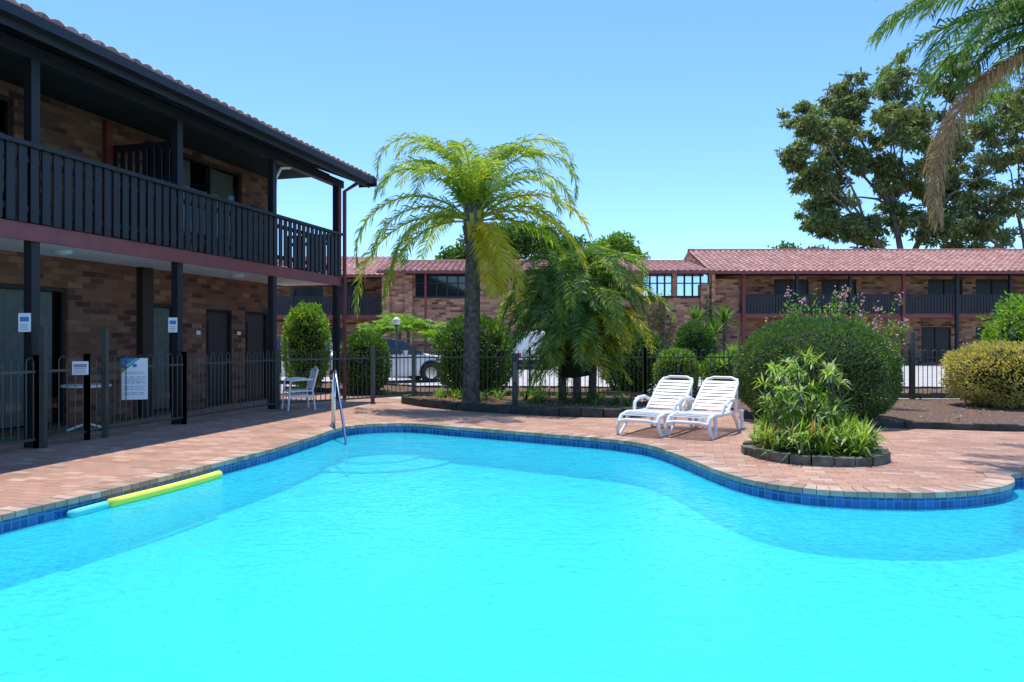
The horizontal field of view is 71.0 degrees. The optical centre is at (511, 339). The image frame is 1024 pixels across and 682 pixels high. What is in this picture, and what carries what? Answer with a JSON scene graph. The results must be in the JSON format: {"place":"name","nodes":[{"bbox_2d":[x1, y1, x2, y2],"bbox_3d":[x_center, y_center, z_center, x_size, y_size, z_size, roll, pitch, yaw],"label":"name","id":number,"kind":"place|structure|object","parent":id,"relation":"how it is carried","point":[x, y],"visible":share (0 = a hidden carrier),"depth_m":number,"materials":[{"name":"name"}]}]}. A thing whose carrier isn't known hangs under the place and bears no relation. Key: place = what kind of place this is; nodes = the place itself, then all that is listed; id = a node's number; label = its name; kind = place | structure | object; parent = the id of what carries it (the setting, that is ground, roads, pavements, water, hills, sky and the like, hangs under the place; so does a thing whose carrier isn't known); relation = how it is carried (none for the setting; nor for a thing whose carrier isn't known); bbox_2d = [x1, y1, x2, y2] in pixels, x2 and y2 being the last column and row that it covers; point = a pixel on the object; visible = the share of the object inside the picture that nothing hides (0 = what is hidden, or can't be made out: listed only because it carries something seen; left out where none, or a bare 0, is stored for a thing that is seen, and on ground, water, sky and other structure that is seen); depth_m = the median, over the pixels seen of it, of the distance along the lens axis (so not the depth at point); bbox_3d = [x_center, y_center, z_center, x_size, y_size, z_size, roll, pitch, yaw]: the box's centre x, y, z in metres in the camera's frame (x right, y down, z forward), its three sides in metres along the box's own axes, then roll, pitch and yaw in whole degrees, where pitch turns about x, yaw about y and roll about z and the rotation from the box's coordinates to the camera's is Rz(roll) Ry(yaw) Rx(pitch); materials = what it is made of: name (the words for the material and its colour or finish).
{"place":"outdoors","nodes":[
{"label":"outdoors","id":0,"kind":"place"},
{"bbox_2d":[0,363,940,442],"bbox_3d":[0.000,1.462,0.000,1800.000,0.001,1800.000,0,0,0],"label":"ground","id":1,"kind":"structure","parent":0,"point":[54,431],"depth_m":12.63,"materials":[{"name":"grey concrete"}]},
{"bbox_2d":[0,80,267,435],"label":"walls","id":2,"kind":"structure","parent":1,"relation":"on","point":[118,301],"depth_m":12.96,"materials":[{"name":"brick"}]},
{"bbox_2d":[0,95,239,433],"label":"windows","id":3,"kind":"structure","parent":2,"relation":"attached to","point":[209,180],"depth_m":11.94,"materials":[{"name":"black glass"}]},
{"bbox_2d":[0,218,342,287],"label":"balcony slab","id":4,"kind":"structure","parent":2,"relation":"attached to","point":[14,234],"depth_m":11.97,"materials":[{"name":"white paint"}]},
{"bbox_2d":[51,250,244,277],"bbox_3d":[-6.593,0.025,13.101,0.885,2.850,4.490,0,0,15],"label":"ceiling light","id":5,"kind":"object","parent":4,"relation":"attached to","point":[61,252],"visible":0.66,"depth_m":10.92,"materials":[{"name":"paint"}]},
{"bbox_2d":[0,133,343,275],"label":"balcony railing","id":6,"kind":"object","parent":2,"relation":"attached to","point":[143,207],"visible":0.91,"depth_m":11.83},
{"bbox_2d":[0,0,376,187],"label":"eaves and gutter","id":7,"kind":"object","parent":2,"relation":"on","point":[24,25],"visible":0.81,"depth_m":11.97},
{"bbox_2d":[7,0,374,177],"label":"roof tiles","id":8,"kind":"object","parent":7,"relation":"on","point":[75,31],"visible":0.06,"depth_m":11.11,"materials":[{"name":"ceramic"}]},
{"bbox_2d":[196,309,266,406],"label":"doors","id":9,"kind":"structure","parent":2,"relation":"attached to","point":[218,331],"depth_m":16.05,"materials":[{"name":"black wood"}]},
{"bbox_2d":[434,217,587,259],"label":"background tree","id":10,"kind":"object","parent":1,"relation":"on","point":[526,245],"visible":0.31,"depth_m":52.94,"materials":[{"name":"green plant"}]},
{"bbox_2d":[584,230,650,259],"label":"background tree","id":11,"kind":"object","parent":1,"relation":"on","point":[620,241],"visible":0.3,"depth_m":55.21,"materials":[{"name":"green plant"}]},
{"bbox_2d":[277,273,1023,364],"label":"walls","id":12,"kind":"structure","parent":1,"relation":"on","point":[726,291],"depth_m":43.60,"materials":[{"name":"brown brick"}]},
{"bbox_2d":[277,273,1022,363],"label":"balcony","id":13,"kind":"structure","parent":12,"relation":"attached to","point":[964,305],"depth_m":41.74,"materials":[{"name":"black paint"}]},
{"bbox_2d":[295,273,1007,361],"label":"windows","id":14,"kind":"structure","parent":12,"relation":"attached to","point":[445,285],"depth_m":43.72,"materials":[{"name":"black glass"}]},
{"bbox_2d":[282,249,1023,274],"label":"roof tiles","id":15,"kind":"object","parent":12,"relation":"on","point":[866,260],"visible":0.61,"depth_m":43.48,"materials":[{"name":"tile"}]},
{"bbox_2d":[341,271,1023,278],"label":"gutters","id":16,"kind":"object","parent":12,"relation":"on","point":[865,273],"visible":0.51,"depth_m":40.78,"materials":[{"name":"red paint"}]},
{"bbox_2d":[645,287,721,352],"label":"wall creeper","id":17,"kind":"object","parent":12,"relation":"attached to","point":[663,334],"depth_m":40.86,"materials":[{"name":"green plant"}]},
{"bbox_2d":[767,240,829,248],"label":"background tree","id":18,"kind":"object","parent":1,"relation":"on","point":[786,245],"visible":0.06,"depth_m":63.57,"materials":[{"name":"green plant"}]},
{"bbox_2d":[774,50,1023,248],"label":"eucalyptus tree","id":19,"kind":"object","parent":1,"relation":"on","point":[845,105],"visible":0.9,"depth_m":58.81,"materials":[{"name":"green plant"}]},
{"bbox_2d":[949,69,1023,248],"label":"eucalyptus tree","id":20,"kind":"object","parent":1,"relation":"on","point":[979,157],"visible":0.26,"depth_m":62.99,"materials":[{"name":"green plant"}]},
{"bbox_2d":[52,365,959,398],"bbox_3d":[15.000,1.456,29.300,90.000,0.001,23.400,0,0,0],"label":"carpark","id":21,"kind":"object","parent":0,"point":[523,378],"depth_m":25.43,"materials":[{"name":"concrete"}]},
{"bbox_2d":[277,338,332,376],"bbox_3d":[-7.567,0.695,24.488,4.550,1.550,2.100,0,0,20],"label":"parked car","id":22,"kind":"object","parent":21,"relation":"on","point":[279,341],"visible":0.02,"depth_m":23.63,"materials":[{"name":"white paint"}]},
{"bbox_2d":[319,338,440,381],"bbox_3d":[-4.382,0.695,24.585,4.550,1.550,2.100,0,0,-25],"label":"parked car","id":23,"kind":"object","parent":21,"relation":"on","point":[403,366],"visible":0.25,"depth_m":24.12,"materials":[{"name":"white paint"}]},
{"bbox_2d":[392,317,399,382],"bbox_3d":[-3.700,0.370,23.000,0.260,2.160,0.260,0,0,0],"label":"globe lamp post","id":24,"kind":"object","parent":21,"relation":"on","point":[396,321],"visible":0.99,"depth_m":22.97,"materials":[{"name":"metal"}]},
{"bbox_2d":[356,313,449,354],"bbox_3d":[-3.840,0.157,28.925,4.865,2.587,3.544,0,0,27],"label":"tree","id":25,"kind":"object","parent":21,"relation":"on","point":[407,324],"visible":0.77,"depth_m":28.51,"materials":[{"name":"green plant"}]},
{"bbox_2d":[285,382,641,396],"bbox_3d":[-1.419,1.384,19.917,10.161,0.132,4.059,0,0,20],"label":"verge garden bed","id":26,"kind":"object","parent":21,"relation":"on","point":[400,389],"visible":0.29,"depth_m":19.50,"materials":[{"name":"brown soil"}]},
{"bbox_2d":[280,300,332,392],"bbox_3d":[-5.609,0.182,19.598,1.439,2.535,1.411,0,0,0],"label":"topiary bush","id":27,"kind":"object","parent":26,"relation":"on","point":[306,333],"visible":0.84,"depth_m":19.23,"materials":[{"name":"green plant"}]},
{"bbox_2d":[340,328,392,394],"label":"topiary bush","id":28,"kind":"object","parent":26,"relation":"on","point":[363,341],"visible":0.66,"depth_m":18.78,"materials":[{"name":"green plant"}]},
{"bbox_2d":[430,312,513,393],"bbox_3d":[-0.965,0.411,18.570,2.300,2.260,2.389,0,0,0],"label":"topiary bush","id":29,"kind":"object","parent":26,"relation":"on","point":[490,339],"visible":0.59,"depth_m":17.99,"materials":[{"name":"green plant"}]},
{"bbox_2d":[600,321,663,393],"bbox_3d":[3.180,0.481,19.204,1.924,2.111,1.963,0,0,0],"label":"topiary bush","id":30,"kind":"object","parent":26,"relation":"on","point":[657,344],"visible":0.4,"depth_m":18.66,"materials":[{"name":"green plant"}]},
{"bbox_2d":[511,330,547,363],"bbox_3d":[0.750,0.505,36.995,2.100,1.930,4.510,0,0,-5],"label":"parked van","id":31,"kind":"object","parent":21,"relation":"on","point":[523,345],"visible":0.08,"depth_m":34.79,"materials":[{"name":"white paint"}]},
{"bbox_2d":[680,302,742,385],"bbox_3d":[5.854,0.160,21.191,1.946,2.580,1.576,0,0,16],"label":"yucca plant","id":32,"kind":"object","parent":21,"relation":"on","point":[715,323],"visible":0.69,"depth_m":21.24,"materials":[{"name":"green plant"}]},
{"bbox_2d":[681,386,980,397],"bbox_3d":[12.134,1.384,18.999,15.933,0.132,2.539,0,0,1],"label":"verge garden bed","id":33,"kind":"object","parent":21,"relation":"on","point":[922,390],"visible":0.12,"depth_m":18.66,"materials":[{"name":"brown soil"}]},
{"bbox_2d":[653,346,700,392],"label":"lime shrub","id":34,"kind":"object","parent":33,"relation":"on","point":[676,364],"visible":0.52,"depth_m":17.59,"materials":[{"name":"green plant"}]},
{"bbox_2d":[672,318,717,389],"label":"topiary bush","id":35,"kind":"object","parent":33,"relation":"on","point":[697,335],"visible":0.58,"depth_m":19.25,"materials":[{"name":"green plant"}]},
{"bbox_2d":[698,350,747,390],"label":"lime shrub","id":36,"kind":"object","parent":33,"relation":"on","point":[723,370],"visible":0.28,"depth_m":18.28,"materials":[{"name":"green plant"}]},
{"bbox_2d":[713,342,738,387],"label":"strappy shrub","id":37,"kind":"object","parent":33,"relation":"on","point":[734,349],"visible":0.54,"depth_m":17.88,"materials":[{"name":"green plant"}]},
{"bbox_2d":[0,394,1023,507],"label":"brick paving deck","id":38,"kind":"structure","parent":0,"point":[920,458],"depth_m":9.91,"materials":[{"name":"brown brick"}]},
{"bbox_2d":[61,383,111,431],"bbox_3d":[-6.757,1.085,11.410,0.700,0.730,0.700,0,0,0],"label":"round patio table","id":39,"kind":"object","parent":38,"relation":"on","point":[93,385],"visible":0.3,"depth_m":11.25,"materials":[{"name":"white plastic"}]},
{"bbox_2d":[0,349,278,447],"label":"pool fence","id":40,"kind":"object","parent":38,"relation":"on","point":[86,431],"visible":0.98,"depth_m":11.06,"materials":[{"name":"black metal"}]},
{"bbox_2d":[72,361,88,374],"bbox_3d":[-6.094,0.405,10.142,0.200,0.190,0.019,0,0,-20],"label":"pool gate notice","id":41,"kind":"object","parent":40,"relation":"attached to","point":[80,367],"visible":1,"depth_m":10.14,"materials":[{"name":"white plastic"}]},
{"bbox_2d":[122,358,147,399],"bbox_3d":[-5.833,0.610,11.108,0.360,0.640,0.019,0,0,-20],"label":"pool rules sign","id":42,"kind":"object","parent":40,"relation":"attached to","point":[137,378],"visible":1,"depth_m":11.11,"materials":[{"name":"white plastic"}]},
{"bbox_2d":[0,31,358,447],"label":"posts","id":43,"kind":"object","parent":38,"relation":"on","point":[34,58],"visible":0.73,"depth_m":12.26,"materials":[{"name":"black paint"}]},
{"bbox_2d":[18,313,30,331],"bbox_3d":[-6.481,-0.225,9.553,0.140,0.250,0.019,0,0,-20],"label":"sign","id":44,"kind":"object","parent":43,"relation":"attached to","point":[24,322],"visible":1,"depth_m":9.55,"materials":[{"name":"white plastic"}]},
{"bbox_2d":[168,318,176,331],"bbox_3d":[-5.764,-0.245,12.208,0.140,0.250,0.019,0,0,-20],"label":"sign","id":45,"kind":"object","parent":43,"relation":"attached to","point":[172,324],"visible":1,"depth_m":12.20,"materials":[{"name":"white plastic"}]},
{"bbox_2d":[281,366,318,410],"bbox_3d":[-4.392,1.010,14.934,0.672,0.885,0.614,0,0,-30],"label":"plastic armchair","id":46,"kind":"object","parent":38,"relation":"on","point":[311,380],"visible":1,"depth_m":14.90,"materials":[{"name":"white plastic"}]},
{"bbox_2d":[39,327,914,447],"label":"gate posts","id":47,"kind":"object","parent":38,"relation":"on","point":[43,387],"visible":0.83,"depth_m":10.55,"materials":[{"name":"black metal"}]},
{"bbox_2d":[0,421,1023,681],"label":"swimming pool","id":48,"kind":"structure","parent":38,"relation":"in","point":[458,621],"depth_m":6.15,"materials":[{"name":"blue tile"}]},
{"bbox_2d":[329,370,348,474],"bbox_3d":[-2.720,1.261,11.313,0.099,1.522,1.582,0,0,-22],"label":"pool handrail","id":49,"kind":"object","parent":48,"relation":"on","point":[335,384],"visible":0.9,"depth_m":11.66,"materials":[{"name":"silver metal"}]},
{"bbox_2d":[0,432,1023,681],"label":"pool water","id":50,"kind":"structure","parent":48,"relation":"in","point":[480,506],"depth_m":7.34,"materials":[{"name":"blue liquid"}]},
{"bbox_2d":[66,501,109,519],"bbox_3d":[-3.897,1.570,6.610,0.084,0.080,0.395,0,0,16],"label":"pool noodle","id":51,"kind":"object","parent":50,"relation":"on","point":[86,510],"visible":1,"depth_m":6.56,"materials":[{"name":"teal plastic"}]},
{"bbox_2d":[106,470,222,507],"bbox_3d":[-3.587,1.558,7.556,0.124,0.086,1.551,0,0,17],"label":"pool noodle","id":52,"kind":"object","parent":50,"relation":"on","point":[151,492],"visible":1,"depth_m":7.38,"materials":[{"name":"yellow plastic"}]},
{"bbox_2d":[401,394,653,417],"bbox_3d":[0.177,1.365,15.211,5.380,0.171,3.850,0,0,0],"label":"garden bed","id":53,"kind":"object","parent":38,"relation":"on","point":[552,406],"visible":0.73,"depth_m":14.41,"materials":[{"name":"brown soil"}]},
{"bbox_2d":[351,132,593,402],"bbox_3d":[-0.854,-1.538,15.415,4.368,5.823,4.212,0,0,-40],"label":"queen palm tree","id":54,"kind":"object","parent":53,"relation":"on","point":[474,198],"visible":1,"depth_m":15.22,"materials":[{"name":"green plant"}]},
{"bbox_2d":[511,354,518,405],"bbox_3d":[0.060,0.870,14.405,0.140,1.160,0.150,0,0,0],"label":"bollard light","id":55,"kind":"object","parent":53,"relation":"on","point":[514,379],"visible":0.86,"depth_m":14.35,"materials":[{"name":"paint"}]},
{"bbox_2d":[430,384,638,405],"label":"ground cover plants","id":56,"kind":"object","parent":53,"relation":"on","point":[592,400],"visible":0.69,"depth_m":15.81,"materials":[{"name":"green plant"}]},
{"bbox_2d":[494,245,677,400],"bbox_3d":[1.435,-0.386,15.700,3.769,3.519,3.506,0,0,-39],"label":"pygmy date palm","id":57,"kind":"object","parent":53,"relation":"on","point":[578,313],"visible":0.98,"depth_m":14.97,"materials":[{"name":"green plant"}]},
{"bbox_2d":[276,347,980,408],"bbox_3d":[7.495,0.815,16.814,25.006,1.270,2.115,0,0,-4],"label":"pool fence","id":58,"kind":"object","parent":38,"relation":"on","point":[643,357],"visible":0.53,"depth_m":17.19,"materials":[{"name":"metal"}]},
{"bbox_2d":[616,375,693,437],"bbox_3d":[2.368,1.038,11.502,0.780,0.851,1.911,0,0,33],"label":"sun lounger","id":59,"kind":"object","parent":38,"relation":"on","point":[650,411],"visible":0.88,"depth_m":11.70,"materials":[{"name":"white plastic"}]},
{"bbox_2d":[664,376,743,439],"bbox_3d":[3.048,1.038,11.252,0.780,0.851,1.911,0,0,33],"label":"sun lounger","id":60,"kind":"object","parent":38,"relation":"on","point":[695,412],"visible":0.99,"depth_m":11.45,"materials":[{"name":"white plastic"}]},
{"bbox_2d":[741,438,890,466],"bbox_3d":[3.779,1.390,9.004,1.734,0.119,1.699,0,0,0],"label":"round planter","id":61,"kind":"object","parent":38,"relation":"on","point":[824,459],"visible":0.6,"depth_m":8.39,"materials":[{"name":"stone"}]},
{"bbox_2d":[750,346,855,452],"bbox_3d":[3.682,0.735,9.215,1.268,1.337,1.269,0,0,0],"label":"dracaena plant","id":62,"kind":"object","parent":61,"relation":"in","point":[787,390],"visible":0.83,"depth_m":9.06,"materials":[{"name":"green plant"}]},
{"bbox_2d":[741,394,899,462],"bbox_3d":[3.783,1.066,9.001,1.843,0.780,1.870,0,0,0],"label":"spider plant clump","id":63,"kind":"object","parent":61,"relation":"in","point":[858,438],"visible":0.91,"depth_m":8.62,"materials":[{"name":"green plant"}]},
{"bbox_2d":[705,398,1023,431],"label":"garden bed","id":64,"kind":"object","parent":38,"relation":"on","point":[946,414],"visible":0.46,"depth_m":13.04,"materials":[{"name":"brown soil"}]},
{"bbox_2d":[731,315,905,419],"bbox_3d":[5.445,0.528,12.960,2.875,1.939,2.919,0,0,0],"label":"clipped round bush","id":65,"kind":"object","parent":64,"relation":"on","point":[862,358],"visible":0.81,"depth_m":12.08,"materials":[{"name":"green plant"}]},
{"bbox_2d":[764,284,913,386],"bbox_3d":[6.748,0.154,14.887,2.810,2.598,1.171,0,0,0],"label":"flowering shrub","id":66,"kind":"object","parent":64,"relation":"on","point":[840,310],"visible":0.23,"depth_m":14.73,"materials":[{"name":"green plant"}]},
{"bbox_2d":[938,339,1023,407],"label":"golden bush","id":67,"kind":"object","parent":64,"relation":"on","point":[992,373],"visible":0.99,"depth_m":14.57,"materials":[{"name":"yellow plant"}]},
{"bbox_2d":[975,290,1023,345],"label":"green shrub","id":68,"kind":"object","parent":64,"relation":"on","point":[1011,328],"visible":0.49,"depth_m":16.37,"materials":[{"name":"green plant"}]},
{"bbox_2d":[864,0,1023,231],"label":"overhanging palm tree","id":69,"kind":"object","parent":38,"relation":"on","point":[1004,13],"visible":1,"depth_m":9.21,"materials":[{"name":"green plant"}]},
{"bbox_2d":[16,0,1023,259],"label":"sky","id":70,"kind":"structure","parent":0,"point":[666,111],"materials":[{"name":"blue"}]}
]}

